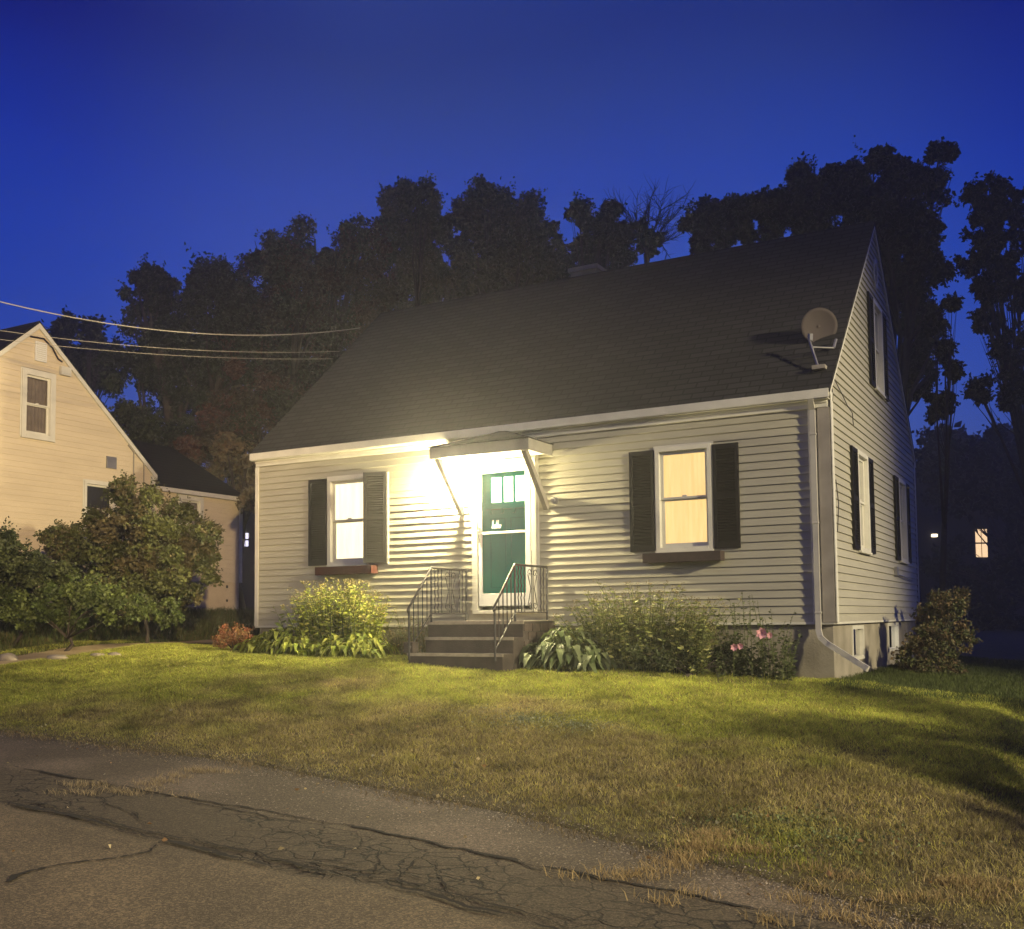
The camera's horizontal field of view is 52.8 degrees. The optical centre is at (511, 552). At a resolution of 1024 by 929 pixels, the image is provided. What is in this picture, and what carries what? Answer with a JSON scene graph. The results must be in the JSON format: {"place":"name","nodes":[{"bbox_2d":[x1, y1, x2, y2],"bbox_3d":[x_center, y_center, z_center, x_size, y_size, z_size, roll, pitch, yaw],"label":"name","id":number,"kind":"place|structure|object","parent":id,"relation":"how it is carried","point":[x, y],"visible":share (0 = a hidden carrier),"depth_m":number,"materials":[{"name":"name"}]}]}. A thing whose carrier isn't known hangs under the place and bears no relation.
{"place":"outdoors","nodes":[
{"label":"outdoors","id":0,"kind":"place"},
{"bbox_2d":[0,640,217,664],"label":"driveway","id":1,"kind":"structure","parent":0,"point":[60,651],"depth_m":16.61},
{"bbox_2d":[0,339,261,358],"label":"overhead wire","id":2,"kind":"object","parent":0,"point":[133,352],"visible":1,"depth_m":17.19,"materials":[{"name":"grey"}]},
{"bbox_2d":[0,731,946,928],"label":"street","id":3,"kind":"structure","parent":0,"point":[212,862],"depth_m":5.92,"materials":[{"name":"grey asphalt"}]},
{"bbox_2d":[44,757,258,798],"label":"dry grass tufts","id":4,"kind":"object","parent":3,"relation":"on","point":[153,781],"visible":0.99,"depth_m":8.14,"materials":[{"name":"plant"}]},
{"bbox_2d":[0,724,1001,928],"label":"edge litter","id":5,"kind":"object","parent":3,"relation":"on","point":[544,829],"visible":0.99,"depth_m":7.20,"materials":[{"name":"brown plant"}]},
{"bbox_2d":[542,824,1023,928],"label":"dry grass tufts","id":6,"kind":"object","parent":3,"relation":"on","point":[707,836],"visible":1,"depth_m":5.59,"materials":[{"name":"plant"}]},
{"bbox_2d":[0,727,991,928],"bbox_3d":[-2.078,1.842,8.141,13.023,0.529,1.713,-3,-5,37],"label":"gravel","id":7,"kind":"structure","parent":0,"point":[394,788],"depth_m":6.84,"materials":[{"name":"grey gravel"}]},
{"bbox_2d":[0,621,1023,928],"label":"ground","id":8,"kind":"structure","parent":0,"point":[998,645],"depth_m":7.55,"materials":[{"name":"green plant"}]},
{"bbox_2d":[0,653,17,660],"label":"field stone","id":9,"kind":"object","parent":8,"relation":"on","point":[8,657],"visible":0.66,"depth_m":15.57,"materials":[{"name":"grey stone"}]},
{"bbox_2d":[0,516,82,645],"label":"tall shrub","id":10,"kind":"object","parent":8,"relation":"on","point":[15,570],"visible":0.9,"depth_m":16.51,"materials":[{"name":"green plant"}]},
{"bbox_2d":[47,654,67,659],"bbox_3d":[-6.894,1.592,15.573,0.420,0.121,0.256,-3,-4,29],"label":"field stone","id":11,"kind":"object","parent":8,"relation":"on","point":[55,657],"visible":0.6,"depth_m":15.47,"materials":[{"name":"grey stone"}]},
{"bbox_2d":[41,304,129,404],"bbox_3d":[-16.445,-3.308,39.201,3.216,11.704,4.057,-3,-4,29],"label":"leafy tree","id":12,"kind":"object","parent":8,"relation":"on","point":[83,361],"visible":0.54,"depth_m":38.64,"materials":[{"name":"green plant"}]},
{"bbox_2d":[0,556,185,650],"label":"weed thicket","id":13,"kind":"object","parent":8,"relation":"on","point":[25,611],"visible":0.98,"depth_m":16.46,"materials":[{"name":"green plant"}]},
{"bbox_2d":[90,653,103,656],"bbox_3d":[-6.344,1.575,15.774,0.253,0.100,0.195,-3,-4,29],"label":"field stone","id":14,"kind":"object","parent":8,"relation":"on","point":[96,654],"visible":0.59,"depth_m":15.71,"materials":[{"name":"grey stone"}]},
{"bbox_2d":[107,652,120,655],"bbox_3d":[-6.119,1.575,15.872,0.208,0.105,0.307,2,-4,-35],"label":"field stone","id":15,"kind":"object","parent":8,"relation":"on","point":[114,653],"visible":0.5,"depth_m":15.80,"materials":[{"name":"grey stone"}]},
{"bbox_2d":[0,321,242,611],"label":"beige house","id":16,"kind":"structure","parent":8,"relation":"on","point":[69,448],"depth_m":21.80,"materials":[{"name":"plastic"}]},
{"bbox_2d":[20,366,55,441],"bbox_3d":[-9.761,-3.037,21.217,0.155,1.440,0.820,-3,-4,29],"label":"window","id":17,"kind":"structure","parent":16,"relation":"in","point":[38,388],"depth_m":21.28,"materials":[{"name":"beige paint"}]},
{"bbox_2d":[82,479,115,537],"bbox_3d":[-8.992,-0.925,22.432,0.155,1.280,0.860,-3,-4,29],"label":"window","id":18,"kind":"structure","parent":16,"relation":"in","point":[92,489],"depth_m":22.42,"materials":[{"name":"beige paint"}]},
{"bbox_2d":[178,494,203,535],"bbox_3d":[-7.717,-0.689,24.712,0.155,1.370,0.820,-3,-4,29],"label":"window","id":19,"kind":"structure","parent":16,"relation":"in","point":[198,502],"depth_m":24.89,"materials":[{"name":"beige paint"}]},
{"bbox_2d":[32,469,225,642],"bbox_3d":[-6.792,0.145,18.252,3.942,3.128,2.740,-1,-4,2],"label":"tall shrub","id":20,"kind":"object","parent":8,"relation":"on","point":[147,534],"visible":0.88,"depth_m":17.79,"materials":[{"name":"green plant"}]},
{"bbox_2d":[0,606,259,655],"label":"bank weeds","id":21,"kind":"object","parent":8,"relation":"on","point":[195,622],"visible":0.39,"depth_m":19.71,"materials":[{"name":"green plant"}]},
{"bbox_2d":[93,242,278,458],"bbox_3d":[-9.441,-3.699,30.922,7.227,11.363,4.529,-3,-4,29],"label":"leafy tree","id":22,"kind":"object","parent":8,"relation":"on","point":[156,291],"visible":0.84,"depth_m":30.72,"materials":[{"name":"green plant"}]},
{"bbox_2d":[205,429,259,611],"bbox_3d":[-7.281,-0.997,27.732,1.829,5.546,4.381,2,-4,-31],"label":"leafy tree","id":23,"kind":"object","parent":8,"relation":"on","point":[223,447],"visible":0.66,"depth_m":27.59,"materials":[{"name":"green plant"}]},
{"bbox_2d":[212,622,254,649],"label":"barberry bush","id":24,"kind":"object","parent":8,"relation":"on","point":[230,638],"visible":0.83,"depth_m":16.26,"materials":[{"name":"red plant"}]},
{"bbox_2d":[241,484,254,609],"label":"distant house","id":25,"kind":"structure","parent":8,"relation":"on","point":[248,580],"depth_m":47.92,"materials":[{"name":"black paint"}]},
{"bbox_2d":[244,531,249,547],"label":"window","id":26,"kind":"structure","parent":25,"relation":"in","point":[247,533],"depth_m":47.95,"materials":[{"name":"white"}]},
{"bbox_2d":[232,627,320,655],"bbox_3d":[-3.432,1.360,15.759,1.737,0.462,0.932,-3,-4,29],"label":"hosta clump","id":27,"kind":"object","parent":8,"relation":"on","point":[272,641],"visible":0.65,"depth_m":15.58,"materials":[{"name":"green plant"}]},
{"bbox_2d":[271,606,298,652],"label":"leafy sprig","id":28,"kind":"object","parent":8,"relation":"on","point":[281,628],"visible":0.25,"depth_m":15.81,"materials":[{"name":"green plant"}]},
{"bbox_2d":[171,211,405,483],"bbox_3d":[-5.928,-3.962,28.791,6.489,11.548,7.909,-3,-4,29],"label":"leafy tree","id":29,"kind":"object","parent":8,"relation":"on","point":[286,268],"visible":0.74,"depth_m":27.98,"materials":[{"name":"green plant"}]},
{"bbox_2d":[280,577,396,652],"bbox_3d":[-2.649,0.954,15.497,1.745,1.239,1.054,-3,-4,29],"label":"phlox clump","id":30,"kind":"object","parent":8,"relation":"on","point":[323,617],"visible":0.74,"depth_m":15.42,"materials":[{"name":"green plant"}]},
{"bbox_2d":[296,632,399,658],"bbox_3d":[-2.360,1.367,15.041,1.595,0.452,0.902,-3,-4,29],"label":"hosta clump","id":31,"kind":"object","parent":8,"relation":"on","point":[370,646],"visible":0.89,"depth_m":14.85,"materials":[{"name":"green plant"}]},
{"bbox_2d":[382,615,429,655],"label":"stalky plant","id":32,"kind":"object","parent":8,"relation":"on","point":[398,641],"visible":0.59,"depth_m":14.90,"materials":[{"name":"green plant"}]},
{"bbox_2d":[373,170,476,310],"bbox_3d":[-2.745,-5.619,32.398,3.401,15.218,8.239,0,-4,-4],"label":"leafy tree","id":33,"kind":"object","parent":8,"relation":"on","point":[416,227],"visible":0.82,"depth_m":31.93,"materials":[{"name":"green plant"}]},
{"bbox_2d":[404,620,555,671],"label":"front steps","id":34,"kind":"structure","parent":8,"relation":"on","point":[466,644],"depth_m":13.64,"materials":[{"name":"grey concrete"}]},
{"bbox_2d":[406,567,466,659],"bbox_3d":[-1.027,0.828,14.381,0.034,1.267,1.521,-3,-4,29],"label":"stair railing","id":35,"kind":"object","parent":34,"relation":"on","point":[421,585],"visible":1,"depth_m":14.31,"materials":[{"name":"black metal"}]},
{"bbox_2d":[492,563,547,660],"bbox_3d":[0.127,0.776,13.742,0.034,1.267,1.521,-3,-4,29],"label":"stair railing","id":36,"kind":"object","parent":34,"relation":"on","point":[506,585],"visible":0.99,"depth_m":13.61,"materials":[{"name":"black metal"}]},
{"bbox_2d":[442,172,569,300],"bbox_3d":[-0.098,-5.299,33.536,4.104,15.216,6.222,2,-5,-40],"label":"leafy tree","id":37,"kind":"object","parent":8,"relation":"on","point":[510,245],"visible":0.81,"depth_m":33.07,"materials":[{"name":"green plant"}]},
{"bbox_2d":[4,665,1017,928],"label":"fallen leaves","id":38,"kind":"object","parent":8,"relation":"on","point":[508,801],"visible":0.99,"depth_m":7.43,"materials":[{"name":"brown plant"}]},
{"bbox_2d":[424,703,640,737],"bbox_3d":[0.205,1.655,10.187,2.131,0.266,1.840,0,-4,-11],"label":"clover patch","id":39,"kind":"object","parent":8,"relation":"on","point":[540,718],"visible":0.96,"depth_m":10.10,"materials":[{"name":"green plant"}]},
{"bbox_2d":[518,626,622,672],"bbox_3d":[0.719,1.283,13.389,1.431,0.666,1.009,-3,-4,29],"label":"hosta clump","id":40,"kind":"object","parent":8,"relation":"on","point":[557,654],"visible":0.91,"depth_m":13.15,"materials":[{"name":"green plant"}]},
{"bbox_2d":[249,220,919,678],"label":"grey house","id":41,"kind":"structure","parent":8,"relation":"on","point":[581,428],"depth_m":14.98,"materials":[{"name":"plastic"}]},
{"bbox_2d":[0,330,338,352],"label":"overhead wire","id":42,"kind":"object","parent":41,"relation":"attached to","point":[169,348],"visible":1,"depth_m":17.50,"materials":[{"name":"grey"}]},
{"bbox_2d":[0,301,358,335],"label":"overhead wire","id":43,"kind":"object","parent":41,"relation":"attached to","point":[173,331],"visible":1,"depth_m":17.60,"materials":[{"name":"grey"}]},
{"bbox_2d":[315,565,377,575],"bbox_3d":[-2.586,0.270,16.073,1.100,0.125,0.170,-3,-4,29],"label":"window box","id":44,"kind":"object","parent":41,"relation":"attached to","point":[349,570],"visible":1,"depth_m":15.96,"materials":[{"name":"red wood"}]},
{"bbox_2d":[326,474,369,566],"bbox_3d":[-2.558,-0.508,16.249,0.840,1.440,0.155,-3,-4,29],"label":"window","id":45,"kind":"structure","parent":41,"relation":"in","point":[345,492],"depth_m":16.34,"materials":[{"name":"white glass"}]},
{"bbox_2d":[478,464,531,605],"bbox_3d":[-0.117,-0.248,14.809,0.860,2.010,0.079,-3,-4,29],"label":"storm door","id":46,"kind":"structure","parent":41,"relation":"in","point":[484,599],"depth_m":14.80,"materials":[{"name":"white paint"}]},
{"bbox_2d":[482,470,530,605],"bbox_3d":[-0.076,-0.244,14.883,0.860,2.010,0.070,-3,-4,29],"label":"front door","id":47,"kind":"structure","parent":41,"relation":"in","point":[503,493],"depth_m":14.92,"materials":[{"name":"green paint"}]},
{"bbox_2d":[642,550,724,563],"bbox_3d":[2.221,0.053,13.408,1.060,0.125,0.170,-3,-4,29],"label":"window box","id":48,"kind":"object","parent":41,"relation":"attached to","point":[692,556],"visible":1,"depth_m":13.32,"materials":[{"name":"brown wood"}]},
{"bbox_2d":[653,441,713,552],"bbox_3d":[2.270,-0.721,13.571,0.830,1.430,0.155,-3,-4,29],"label":"window","id":49,"kind":"structure","parent":41,"relation":"in","point":[683,476],"depth_m":13.62,"materials":[{"name":"beige paint"}]},
{"bbox_2d":[801,308,837,370],"bbox_3d":[3.928,-2.758,13.306,0.477,0.960,0.792,-3,-4,29],"label":"satellite dish","id":50,"kind":"object","parent":41,"relation":"attached to","point":[817,323],"visible":1,"depth_m":13.59,"materials":[{"name":"grey paint"}]},
{"bbox_2d":[851,625,864,659],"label":"basement window","id":51,"kind":"structure","parent":41,"relation":"in","point":[858,644],"depth_m":14.07,"materials":[{"name":"beige paint"}]},
{"bbox_2d":[855,447,872,554],"bbox_3d":[4.829,-0.700,14.319,0.155,1.430,0.820,-3,-4,29],"label":"window","id":52,"kind":"structure","parent":41,"relation":"in","point":[863,466],"depth_m":14.56,"materials":[{"name":"beige paint"}]},
{"bbox_2d":[873,298,885,398],"bbox_3d":[5.590,-3.144,15.892,0.155,1.430,0.820,-3,-4,29],"label":"window","id":53,"kind":"structure","parent":41,"relation":"in","point":[878,322],"depth_m":16.14,"materials":[{"name":"beige paint"}]},
{"bbox_2d":[887,622,898,651],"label":"basement window","id":54,"kind":"structure","parent":41,"relation":"in","point":[893,628],"depth_m":16.61,"materials":[{"name":"beige paint"}]},
{"bbox_2d":[897,476,909,563],"bbox_3d":[6.525,-0.536,17.365,0.155,1.430,0.820,-3,-4,29],"label":"window","id":55,"kind":"structure","parent":41,"relation":"in","point":[902,485],"depth_m":17.62,"materials":[{"name":"beige paint"}]},
{"bbox_2d":[553,189,638,279],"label":"leafy tree","id":56,"kind":"object","parent":8,"relation":"on","point":[606,243],"visible":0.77,"depth_m":31.98,"materials":[{"name":"green plant"}]},
{"bbox_2d":[549,579,741,677],"bbox_3d":[1.618,0.951,13.124,2.438,1.276,1.152,-3,-4,29],"label":"phlox clump","id":57,"kind":"object","parent":8,"relation":"on","point":[616,635],"visible":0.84,"depth_m":13.00,"materials":[{"name":"green plant"}]},
{"bbox_2d":[605,173,693,263],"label":"bare tree","id":58,"kind":"object","parent":8,"relation":"on","point":[647,240],"visible":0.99,"depth_m":30.85,"materials":[{"name":"brown plant"}]},
{"bbox_2d":[625,634,761,676],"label":"bed weeds","id":59,"kind":"object","parent":8,"relation":"on","point":[662,659],"visible":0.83,"depth_m":12.61,"materials":[{"name":"green plant"}]},
{"bbox_2d":[705,593,801,680],"bbox_3d":[2.840,1.016,12.388,1.190,1.137,0.971,-3,-4,29],"label":"rose bush","id":60,"kind":"object","parent":8,"relation":"on","point":[761,631],"visible":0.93,"depth_m":12.43,"materials":[{"name":"green plant"}]},
{"bbox_2d":[600,789,1018,881],"bbox_3d":[1.931,1.756,6.615,1.923,0.273,3.320,3,-5,-41],"label":"clover patch","id":61,"kind":"object","parent":8,"relation":"on","point":[845,837],"visible":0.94,"depth_m":6.53,"materials":[{"name":"green plant"}]},
{"bbox_2d":[675,135,961,636],"bbox_3d":[8.525,-4.394,26.521,7.780,13.701,6.673,0,-4,-4],"label":"leafy tree","id":62,"kind":"object","parent":8,"relation":"on","point":[910,227],"visible":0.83,"depth_m":26.64,"materials":[{"name":"green plant"}]},
{"bbox_2d":[820,653,1023,712],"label":"side grass","id":63,"kind":"structure","parent":8,"relation":"on","point":[996,671],"depth_m":13.16,"materials":[{"name":"green plant"}]},
{"bbox_2d":[890,586,982,677],"bbox_3d":[6.036,1.234,14.771,1.286,1.595,3.210,-2,-4,19],"label":"side shrub","id":64,"kind":"object","parent":8,"relation":"on","point":[943,638],"visible":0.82,"depth_m":14.56,"materials":[{"name":"green plant"}]},
{"bbox_2d":[921,290,966,649],"bbox_3d":[9.195,-1.516,21.746,0.908,7.441,3.083,-2,-4,22],"label":"thin tree","id":65,"kind":"object","parent":8,"relation":"on","point":[942,406],"visible":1,"depth_m":21.82,"materials":[{"name":"green plant"}]},
{"bbox_2d":[915,421,1014,472],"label":"leafy tree","id":66,"kind":"object","parent":8,"relation":"on","point":[962,434],"visible":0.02,"depth_m":62.22,"materials":[{"name":"green plant"}]},
{"bbox_2d":[911,418,1023,630],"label":"leafy tree","id":67,"kind":"object","parent":8,"relation":"on","point":[972,458],"visible":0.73,"depth_m":45.06,"materials":[{"name":"green plant"}]},
{"bbox_2d":[913,468,1023,625],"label":"distant house","id":68,"kind":"structure","parent":8,"relation":"on","point":[929,524],"depth_m":55.02,"materials":[{"name":"black paint"}]},
{"bbox_2d":[973,528,988,558],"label":"window","id":69,"kind":"structure","parent":68,"relation":"in","point":[981,549],"depth_m":54.93,"materials":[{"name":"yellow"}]},
{"bbox_2d":[949,170,1023,496],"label":"leafy tree","id":70,"kind":"object","parent":8,"relation":"on","point":[994,210],"visible":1,"depth_m":25.39,"materials":[{"name":"green plant"}]},
{"bbox_2d":[0,0,1023,482],"label":"sky","id":71,"kind":"structure","parent":0,"point":[129,129],"materials":[{"name":"blue"}]}
]}

